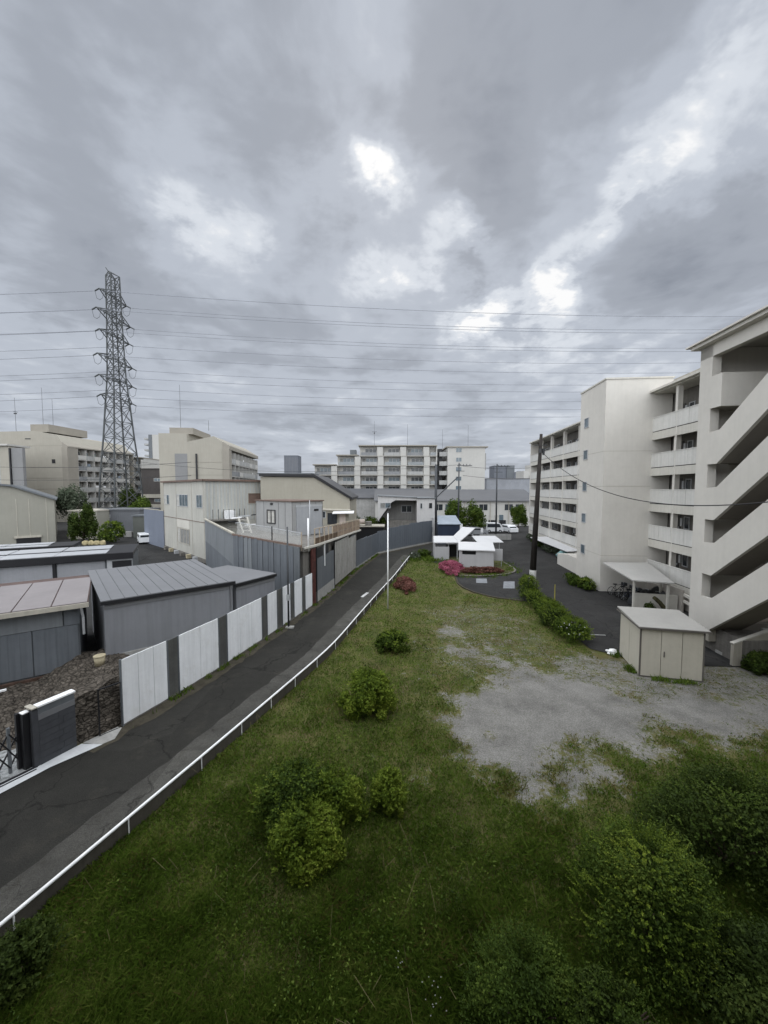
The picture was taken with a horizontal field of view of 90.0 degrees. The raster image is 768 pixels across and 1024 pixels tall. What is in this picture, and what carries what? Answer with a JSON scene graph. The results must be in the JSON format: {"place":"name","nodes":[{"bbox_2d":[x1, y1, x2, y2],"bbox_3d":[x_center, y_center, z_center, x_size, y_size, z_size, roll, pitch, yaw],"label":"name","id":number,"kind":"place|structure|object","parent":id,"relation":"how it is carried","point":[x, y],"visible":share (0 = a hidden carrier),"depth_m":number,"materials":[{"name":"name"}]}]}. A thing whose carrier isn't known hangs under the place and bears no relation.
{"place":"outdoors","nodes":[
{"label":"outdoors","id":0,"kind":"place"},
{"bbox_2d":[0,749,31,782],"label":"gravel court","id":1,"kind":"object","parent":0,"point":[5,775],"visible":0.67,"depth_m":11.37,"materials":[{"name":"gravel"}]},
{"bbox_2d":[19,710,31,769],"bbox_3d":[-10.620,6.773,11.394,0.190,1.750,0.190,1,4,24],"label":"gate post","id":2,"kind":"object","parent":1,"relation":"on","point":[25,735],"visible":1,"depth_m":11.33,"materials":[{"name":"black metal"}]},
{"bbox_2d":[0,711,21,773],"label":"folding gate","id":3,"kind":"structure","parent":2,"relation":"attached to","point":[17,740],"depth_m":11.24,"materials":[{"name":"black metal"}]},
{"bbox_2d":[0,744,101,792],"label":"concrete apron","id":4,"kind":"object","parent":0,"point":[75,751],"visible":1,"depth_m":11.65,"materials":[{"name":"concrete"}]},
{"bbox_2d":[140,468,160,509],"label":"dark building","id":5,"kind":"structure","parent":0,"point":[151,489],"depth_m":107.65,"materials":[{"name":"grey concrete"}]},
{"bbox_2d":[160,479,260,562],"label":"sheet clad house","id":6,"kind":"structure","parent":0,"point":[190,505],"depth_m":45.83,"materials":[{"name":"metal"}]},
{"bbox_2d":[177,527,189,544],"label":"window","id":7,"kind":"structure","parent":6,"relation":"in","point":[183,535],"depth_m":48.36,"materials":[{"name":"glass"}]},
{"bbox_2d":[0,522,432,793],"bbox_3d":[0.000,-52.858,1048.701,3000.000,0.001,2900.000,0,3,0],"label":"ground","id":8,"kind":"structure","parent":0,"point":[149,553],"depth_m":49.36,"materials":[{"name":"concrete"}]},
{"bbox_2d":[0,444,30,486],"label":"apartment block","id":9,"kind":"structure","parent":8,"relation":"on","point":[12,457],"depth_m":85.69,"materials":[{"name":"beige concrete"}]},
{"bbox_2d":[0,484,57,544],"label":"warehouse","id":10,"kind":"structure","parent":8,"relation":"on","point":[28,515],"depth_m":58.99,"materials":[{"name":"beige metal"}]},
{"bbox_2d":[0,541,80,550],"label":"garage row","id":11,"kind":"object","parent":8,"relation":"on","point":[23,546],"visible":0.37,"depth_m":39.22,"materials":[{"name":"metal"}]},
{"bbox_2d":[0,575,91,687],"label":"tin workshop","id":12,"kind":"structure","parent":8,"relation":"on","point":[43,626],"depth_m":16.24,"materials":[{"name":"grey metal"}]},
{"bbox_2d":[24,689,76,766],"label":"gate wall","id":13,"kind":"structure","parent":8,"relation":"on","point":[53,726],"depth_m":11.78,"materials":[{"name":"grey metal"}]},
{"bbox_2d":[0,649,129,751],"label":"rubble bank","id":14,"kind":"structure","parent":8,"relation":"on","point":[78,670],"depth_m":15.21,"materials":[{"name":"stone"}]},
{"bbox_2d":[0,388,134,521],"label":"apartment block","id":15,"kind":"structure","parent":8,"relation":"on","point":[53,445],"depth_m":99.40,"materials":[{"name":"beige concrete"}]},
{"bbox_2d":[0,544,138,583],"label":"garage row","id":16,"kind":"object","parent":8,"relation":"on","point":[27,565],"visible":0.84,"depth_m":33.95,"materials":[{"name":"metal"}]},
{"bbox_2d":[56,483,88,519],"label":"tree","id":17,"kind":"object","parent":8,"relation":"on","point":[69,498],"visible":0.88,"depth_m":75.69,"materials":[{"name":"green plant"}]},
{"bbox_2d":[24,673,120,744],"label":"stone retaining wall","id":18,"kind":"structure","parent":8,"relation":"on","point":[86,711],"depth_m":13.11,"materials":[{"name":"stone"}]},
{"bbox_2d":[67,501,98,540],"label":"tree","id":19,"kind":"object","parent":8,"relation":"on","point":[85,524],"visible":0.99,"depth_m":59.94,"materials":[{"name":"green plant"}]},
{"bbox_2d":[67,509,109,538],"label":"annex","id":20,"kind":"object","parent":8,"relation":"on","point":[102,516],"visible":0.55,"depth_m":65.96,"materials":[{"name":"paint"}]},
{"bbox_2d":[96,520,125,542],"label":"bush","id":21,"kind":"object","parent":8,"relation":"on","point":[107,533],"visible":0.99,"depth_m":59.80,"materials":[{"name":"green plant"}]},
{"bbox_2d":[92,267,143,508],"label":"lattice pylon","id":22,"kind":"object","parent":8,"relation":"on","point":[123,359],"visible":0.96,"depth_m":83.08,"materials":[{"name":"metal"}]},
{"bbox_2d":[114,377,509,391],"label":"conductor","id":23,"kind":"object","parent":22,"relation":"attached to","point":[321,387],"visible":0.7,"depth_m":82.82,"materials":[{"name":"metal"}]},
{"bbox_2d":[102,355,528,372],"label":"conductor","id":24,"kind":"object","parent":22,"relation":"attached to","point":[325,367],"visible":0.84,"depth_m":82.42,"materials":[{"name":"metal"}]},
{"bbox_2d":[134,329,540,347],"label":"conductor","id":25,"kind":"object","parent":22,"relation":"attached to","point":[341,341],"visible":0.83,"depth_m":91.88,"materials":[{"name":"metal"}]},
{"bbox_2d":[105,396,580,409],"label":"conductor","id":26,"kind":"object","parent":22,"relation":"attached to","point":[365,407],"visible":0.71,"depth_m":84.34,"materials":[{"name":"metal"}]},
{"bbox_2d":[101,309,610,332],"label":"conductor","id":27,"kind":"object","parent":22,"relation":"attached to","point":[363,325],"visible":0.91,"depth_m":82.79,"materials":[{"name":"metal"}]},
{"bbox_2d":[142,389,580,401],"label":"conductor","id":28,"kind":"object","parent":22,"relation":"attached to","point":[384,399],"visible":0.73,"depth_m":93.69,"materials":[{"name":"metal"}]},
{"bbox_2d":[133,346,649,363],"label":"conductor","id":29,"kind":"object","parent":22,"relation":"attached to","point":[420,360],"visible":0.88,"depth_m":93.89,"materials":[{"name":"metal"}]},
{"bbox_2d":[107,331,700,351],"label":"conductor","id":30,"kind":"object","parent":22,"relation":"attached to","point":[445,348],"visible":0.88,"depth_m":85.96,"materials":[{"name":"metal"}]},
{"bbox_2d":[131,308,720,329],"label":"conductor","id":31,"kind":"object","parent":22,"relation":"attached to","point":[405,324],"visible":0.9,"depth_m":91.92,"materials":[{"name":"metal"}]},
{"bbox_2d":[109,291,744,316],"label":"conductor","id":32,"kind":"object","parent":22,"relation":"attached to","point":[465,312],"visible":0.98,"depth_m":85.86,"materials":[{"name":"metal"}]},
{"bbox_2d":[117,484,140,507],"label":"tree","id":33,"kind":"object","parent":8,"relation":"on","point":[123,497],"visible":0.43,"depth_m":93.74,"materials":[{"name":"green plant"}]},
{"bbox_2d":[107,507,159,536],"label":"grey house","id":34,"kind":"structure","parent":8,"relation":"on","point":[123,516],"depth_m":68.17,"materials":[{"name":"stone"}]},
{"bbox_2d":[126,496,151,507],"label":"tree","id":35,"kind":"object","parent":8,"relation":"on","point":[143,503],"visible":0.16,"depth_m":74.52,"materials":[{"name":"green plant"}]},
{"bbox_2d":[134,457,158,498],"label":"apartment block","id":36,"kind":"structure","parent":8,"relation":"on","point":[147,461],"depth_m":126.81,"materials":[{"name":"white concrete"}]},
{"bbox_2d":[131,514,164,537],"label":"dark shed","id":37,"kind":"structure","parent":8,"relation":"on","point":[138,523],"depth_m":66.25,"materials":[{"name":"metal"}]},
{"bbox_2d":[144,435,158,458],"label":"apartment building","id":38,"kind":"structure","parent":8,"relation":"on","point":[153,445],"depth_m":198.38,"materials":[{"name":"white concrete"}]},
{"bbox_2d":[143,508,164,547],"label":"sheet fence","id":39,"kind":"object","parent":8,"relation":"on","point":[154,523],"visible":0.97,"depth_m":56.74,"materials":[{"name":"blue metal"}]},
{"bbox_2d":[88,559,235,655],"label":"steel shed","id":40,"kind":"structure","parent":8,"relation":"on","point":[137,608],"depth_m":18.99,"materials":[{"name":"grey metal"}]},
{"bbox_2d":[158,385,257,509],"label":"apartment block","id":41,"kind":"structure","parent":8,"relation":"on","point":[201,451],"depth_m":84.97,"materials":[{"name":"beige concrete"}]},
{"bbox_2d":[204,518,234,567],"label":"panel wall","id":42,"kind":"structure","parent":8,"relation":"on","point":[219,544],"depth_m":35.05,"materials":[{"name":"metal"}]},
{"bbox_2d":[259,474,357,527],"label":"warehouse","id":43,"kind":"structure","parent":8,"relation":"on","point":[339,503],"depth_m":45.92,"materials":[{"name":"beige paint"}]},
{"bbox_2d":[356,519,384,540],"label":"lean to roofs","id":44,"kind":"object","parent":8,"relation":"on","point":[368,528],"visible":0.54,"depth_m":54.78,"materials":[{"name":"black metal"}]},
{"bbox_2d":[346,488,429,518],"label":"warehouse","id":45,"kind":"structure","parent":8,"relation":"on","point":[365,504],"depth_m":96.20,"materials":[{"name":"paint"}]},
{"bbox_2d":[312,424,487,488],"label":"apartment block","id":46,"kind":"structure","parent":8,"relation":"on","point":[379,461],"depth_m":111.83,"materials":[{"name":"white concrete"}]},
{"bbox_2d":[377,495,434,541],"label":"white house","id":47,"kind":"structure","parent":8,"relation":"on","point":[406,511],"depth_m":60.39,"materials":[{"name":"paint"}]},
{"bbox_2d":[284,455,300,472],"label":"office tower","id":48,"kind":"structure","parent":0,"point":[292,463],"depth_m":298.36,"materials":[{"name":"concrete"}]},
{"bbox_2d":[0,0,767,477],"label":"sky","id":49,"kind":"structure","parent":0,"point":[607,160],"materials":[{"name":"grey"}]},
{"bbox_2d":[0,556,767,1023],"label":"field","id":50,"kind":"structure","parent":0,"point":[526,719],"depth_m":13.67,"materials":[{"name":"green plant"}]},
{"bbox_2d":[0,911,72,1011],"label":"bush","id":51,"kind":"object","parent":50,"relation":"on","point":[32,944],"visible":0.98,"depth_m":6.40,"materials":[{"name":"green plant"}]},
{"bbox_2d":[0,555,407,921],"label":"road shoulder","id":52,"kind":"object","parent":50,"relation":"on","point":[19,890],"visible":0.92,"depth_m":10.68},
{"bbox_2d":[0,557,408,935],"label":"guard rail","id":53,"kind":"object","parent":50,"relation":"on","point":[29,907],"visible":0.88,"depth_m":9.97,"materials":[{"name":"metal"}]},
{"bbox_2d":[119,573,311,726],"bbox_3d":[-7.051,5.918,20.282,0.395,2.420,14.536,1,3,16],"label":"site hoarding","id":54,"kind":"object","parent":50,"relation":"on","point":[150,678],"visible":0.92,"depth_m":16.62,"materials":[{"name":"metal"}]},
{"bbox_2d":[0,543,435,887],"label":"asphalt lane","id":55,"kind":"structure","parent":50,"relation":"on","point":[44,813],"depth_m":12.02,"materials":[{"name":"grey asphalt"}]},
{"bbox_2d":[88,543,432,752],"bbox_3d":[-2.655,6.126,36.979,5.093,0.001,51.331,1,4,20],"label":"gutter strip","id":56,"kind":"object","parent":55,"relation":"on","point":[162,708],"visible":0.84,"depth_m":16.84,"materials":[{"name":"concrete"}]},
{"bbox_2d":[83,727,120,743],"bbox_3d":[-9.288,7.532,12.833,0.647,0.001,1.068,2,4,33],"label":"door threshold","id":57,"kind":"object","parent":56,"relation":"on","point":[106,737],"depth_m":12.83,"materials":[{"name":"concrete"}]},
{"bbox_2d":[152,553,381,712],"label":"weeds","id":58,"kind":"object","parent":56,"relation":"on","point":[186,689],"visible":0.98,"depth_m":19.13,"materials":[{"name":"green plant"}]},
{"bbox_2d":[285,527,293,628],"bbox_3d":[-5.650,3.924,22.867,0.460,6.100,0.320,0,3,0],"label":"thin pole","id":59,"kind":"object","parent":56,"relation":"on","point":[288,600],"visible":1,"depth_m":22.85,"materials":[{"name":"metal"}]},
{"bbox_2d":[355,521,431,567],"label":"sheet fence","id":60,"kind":"object","parent":56,"relation":"on","point":[404,536],"visible":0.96,"depth_m":52.34,"materials":[{"name":"metal"}]},
{"bbox_2d":[213,565,276,610],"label":"steel shed","id":61,"kind":"structure","parent":50,"relation":"on","point":[250,585],"depth_m":22.24,"materials":[{"name":"grey metal"}]},
{"bbox_2d":[246,752,344,837],"bbox_3d":[-2.173,6.981,9.494,2.474,1.590,1.927,0,3,0],"label":"bush","id":62,"kind":"object","parent":50,"relation":"on","point":[287,780],"visible":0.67,"depth_m":9.18,"materials":[{"name":"green plant"}]},
{"bbox_2d":[232,519,360,603],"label":"terrace platform","id":63,"kind":"structure","parent":50,"relation":"on","point":[328,560],"depth_m":28.12,"materials":[{"name":"metal"}]},
{"bbox_2d":[254,499,323,535],"bbox_3d":[-8.794,0.398,35.575,5.730,3.060,3.600,3,4,41],"label":"site hut","id":64,"kind":"object","parent":63,"relation":"on","point":[290,514],"visible":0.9,"depth_m":33.92,"materials":[{"name":"grey metal"}]},
{"bbox_2d":[296,507,309,535],"bbox_3d":[-7.037,0.783,33.349,0.040,2.450,1.380,3,4,41],"label":"sliding door","id":65,"kind":"structure","parent":64,"relation":"in","point":[302,513],"depth_m":33.24,"materials":[{"name":"metal"}]},
{"bbox_2d":[310,506,321,533],"bbox_3d":[-6.126,0.721,34.411,0.040,2.450,1.380,3,4,41],"label":"sliding door","id":66,"kind":"structure","parent":64,"relation":"in","point":[315,516],"depth_m":34.41,"materials":[{"name":"metal"}]},
{"bbox_2d":[263,790,347,888],"bbox_3d":[-1.762,7.120,8.581,1.932,1.414,1.511,0,3,0],"label":"bush","id":67,"kind":"object","parent":50,"relation":"on","point":[319,853],"visible":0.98,"depth_m":8.25,"materials":[{"name":"green plant"}]},
{"bbox_2d":[316,763,370,840],"bbox_3d":[-1.154,7.026,9.499,1.541,1.490,1.344,1,4,23],"label":"bush","id":68,"kind":"object","parent":50,"relation":"on","point":[344,795],"visible":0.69,"depth_m":9.29,"materials":[{"name":"green plant"}]},
{"bbox_2d":[336,665,399,721],"bbox_3d":[-0.598,6.689,14.422,2.322,1.596,2.075,1,4,20],"label":"bush","id":69,"kind":"object","parent":50,"relation":"on","point":[369,685],"visible":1,"depth_m":13.99,"materials":[{"name":"green plant"}]},
{"bbox_2d":[2,629,767,1023],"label":"broadleaf weeds","id":70,"kind":"object","parent":50,"relation":"on","point":[360,897],"visible":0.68,"depth_m":7.87,"materials":[{"name":"green plant"}]},
{"bbox_2d":[368,762,407,818],"bbox_3d":[0.112,7.171,9.899,1.070,1.151,0.982,0,3,0],"label":"bush","id":71,"kind":"object","parent":50,"relation":"on","point":[389,793],"visible":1,"depth_m":9.74,"materials":[{"name":"green plant"}]},
{"bbox_2d":[387,511,388,608],"bbox_3d":[0.270,3.352,26.490,0.124,6.820,0.130,0,3,0],"label":"lamp pole","id":72,"kind":"object","parent":50,"relation":"on","point":[387,559],"visible":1,"depth_m":26.45,"materials":[{"name":"metal"}]},
{"bbox_2d":[374,627,410,653],"bbox_3d":[0.413,6.613,19.889,1.908,1.115,1.736,-3,4,-40],"label":"bush","id":73,"kind":"object","parent":50,"relation":"on","point":[395,638],"visible":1,"depth_m":19.60,"materials":[{"name":"green plant"}]},
{"bbox_2d":[393,576,416,594],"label":"azalea","id":74,"kind":"object","parent":50,"relation":"on","point":[407,583],"visible":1,"depth_m":32.04,"materials":[{"name":"plant"}]},
{"bbox_2d":[60,659,755,1023],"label":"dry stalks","id":75,"kind":"object","parent":50,"relation":"on","point":[392,879],"visible":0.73,"depth_m":8.26,"materials":[{"name":"plant"}]},
{"bbox_2d":[438,560,464,575],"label":"azalea","id":76,"kind":"object","parent":50,"relation":"on","point":[448,565],"visible":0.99,"depth_m":38.82,"materials":[{"name":"pink plant"}]},
{"bbox_2d":[452,909,587,1023],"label":"bush","id":77,"kind":"object","parent":50,"relation":"on","point":[538,954],"visible":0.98,"depth_m":5.77,"materials":[{"name":"green plant"}]},
{"bbox_2d":[537,602,572,631],"bbox_3d":[10.474,6.285,23.488,2.005,1.358,3.264,0,3,0],"label":"bush","id":78,"kind":"object","parent":50,"relation":"on","point":[552,611],"visible":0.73,"depth_m":23.14,"materials":[{"name":"green plant"}]},
{"bbox_2d":[553,614,595,641],"bbox_3d":[10.530,6.432,21.409,2.103,1.304,2.808,0,3,0],"label":"bush","id":79,"kind":"object","parent":50,"relation":"on","point":[577,627],"visible":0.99,"depth_m":20.99,"materials":[{"name":"green plant"}]},
{"bbox_2d":[427,526,740,666],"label":"car park road","id":80,"kind":"structure","parent":50,"relation":"on","point":[598,612],"depth_m":30.94,"materials":[{"name":"grey asphalt"}]},
{"bbox_2d":[435,515,462,543],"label":"navy shed","id":81,"kind":"structure","parent":80,"relation":"on","point":[448,525],"depth_m":58.30,"materials":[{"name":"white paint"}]},
{"bbox_2d":[374,489,528,525],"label":"long building","id":82,"kind":"structure","parent":80,"relation":"on","point":[485,499],"depth_m":88.80,"materials":[{"name":"paint"}]},
{"bbox_2d":[433,527,474,559],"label":"white shelter","id":83,"kind":"object","parent":80,"relation":"on","point":[451,547],"visible":0.74,"depth_m":47.18,"materials":[{"name":"metal"}]},
{"bbox_2d":[444,498,486,527],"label":"tree","id":84,"kind":"object","parent":80,"relation":"on","point":[473,513],"visible":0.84,"depth_m":72.55,"materials":[{"name":"green plant"}]},
{"bbox_2d":[446,557,513,576],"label":"island bed","id":85,"kind":"object","parent":80,"relation":"on","point":[497,565],"visible":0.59,"depth_m":40.48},
{"bbox_2d":[460,566,504,573],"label":"azalea","id":86,"kind":"object","parent":85,"relation":"on","point":[479,569],"visible":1,"depth_m":37.54,"materials":[{"name":"red plant"}]},
{"bbox_2d":[458,542,502,566],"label":"white shelter","id":87,"kind":"object","parent":80,"relation":"on","point":[480,554],"visible":0.85,"depth_m":40.62,"materials":[{"name":"metal"}]},
{"bbox_2d":[472,536,502,548],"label":"white shelter","id":88,"kind":"object","parent":80,"relation":"on","point":[494,539],"visible":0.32,"depth_m":48.22,"materials":[{"name":"metal"}]},
{"bbox_2d":[458,561,524,578],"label":"weeds","id":89,"kind":"object","parent":80,"relation":"on","point":[505,573],"visible":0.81,"depth_m":37.60,"materials":[{"name":"green plant"}]},
{"bbox_2d":[510,503,527,531],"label":"tree","id":90,"kind":"object","parent":80,"relation":"on","point":[517,514],"visible":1,"depth_m":74.47,"materials":[{"name":"green plant"}]},
{"bbox_2d":[516,573,542,596],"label":"bush","id":91,"kind":"object","parent":80,"relation":"on","point":[524,582],"visible":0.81,"depth_m":29.39,"materials":[{"name":"green plant"}]},
{"bbox_2d":[518,588,547,607],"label":"bush","id":92,"kind":"object","parent":80,"relation":"on","point":[530,594],"visible":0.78,"depth_m":27.56,"materials":[{"name":"green plant"}]},
{"bbox_2d":[529,434,546,585],"bbox_3d":[12.070,0.247,30.166,1.266,12.616,0.580,0,3,0],"label":"utility pole","id":93,"kind":"object","parent":80,"relation":"on","point":[533,559],"visible":0.78,"depth_m":30.02,"materials":[{"name":"concrete"}]},
{"bbox_2d":[543,453,767,505],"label":"service cable","id":94,"kind":"object","parent":93,"relation":"attached to","point":[664,503],"visible":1,"depth_m":17.14,"materials":[{"name":"rubber"}]},
{"bbox_2d":[529,596,561,616],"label":"bush","id":95,"kind":"object","parent":80,"relation":"on","point":[543,600],"visible":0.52,"depth_m":25.68,"materials":[{"name":"green plant"}]},
{"bbox_2d":[577,576,596,590],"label":"bush","id":96,"kind":"object","parent":80,"relation":"on","point":[587,583],"visible":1,"depth_m":31.62,"materials":[{"name":"green plant"}]},
{"bbox_2d":[603,562,673,608],"bbox_3d":[18.939,5.406,28.114,3.500,2.530,5.200,0,3,6],"label":"cycle shelter","id":97,"kind":"object","parent":80,"relation":"on","point":[634,572],"visible":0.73,"depth_m":27.68,"materials":[{"name":"metal"}]},
{"bbox_2d":[529,305,767,661],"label":"apartment block","id":98,"kind":"structure","parent":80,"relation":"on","point":[699,436],"depth_m":27.41,"materials":[{"name":"concrete"}]},
{"bbox_2d":[635,593,677,609],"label":"wall","id":99,"kind":"structure","parent":80,"relation":"on","point":[641,599],"depth_m":26.66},
{"bbox_2d":[715,618,767,665],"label":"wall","id":100,"kind":"structure","parent":80,"relation":"on","point":[736,651],"depth_m":18.02,"materials":[{"name":"concrete"}]},
{"bbox_2d":[546,957,667,1023],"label":"bush","id":101,"kind":"object","parent":50,"relation":"on","point":[603,991],"visible":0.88,"depth_m":5.70,"materials":[{"name":"green plant"}]},
{"bbox_2d":[561,811,741,1022],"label":"bush","id":102,"kind":"object","parent":50,"relation":"on","point":[675,881],"visible":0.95,"depth_m":6.40,"materials":[{"name":"green plant"}]},
{"bbox_2d":[610,650,704,685],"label":"weeds","id":103,"kind":"object","parent":50,"relation":"on","point":[631,669],"visible":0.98,"depth_m":16.67,"materials":[{"name":"green plant"}]},
{"bbox_2d":[617,606,711,681],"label":"storage shed","id":104,"kind":"structure","parent":50,"relation":"on","point":[668,643],"depth_m":16.94,"materials":[{"name":"metal"}]},
{"bbox_2d":[624,756,767,909],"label":"bush","id":105,"kind":"object","parent":50,"relation":"on","point":[712,809],"visible":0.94,"depth_m":8.26,"materials":[{"name":"green plant"}]},
{"bbox_2d":[675,904,767,1023],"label":"bush","id":106,"kind":"object","parent":50,"relation":"on","point":[742,992],"visible":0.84,"depth_m":5.79,"materials":[{"name":"green plant"}]},
{"bbox_2d":[740,649,767,675],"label":"bush","id":107,"kind":"object","parent":50,"relation":"on","point":[755,662],"visible":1,"depth_m":17.27,"materials":[{"name":"green plant"}]},
{"bbox_2d":[489,465,514,477],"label":"office tower","id":108,"kind":"structure","parent":0,"point":[505,472],"depth_m":248.86,"materials":[{"name":"concrete"}]},
{"bbox_2d":[485,478,529,492],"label":"flat roofed block","id":109,"kind":"structure","parent":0,"point":[513,483],"depth_m":134.67,"materials":[{"name":"grey concrete"}]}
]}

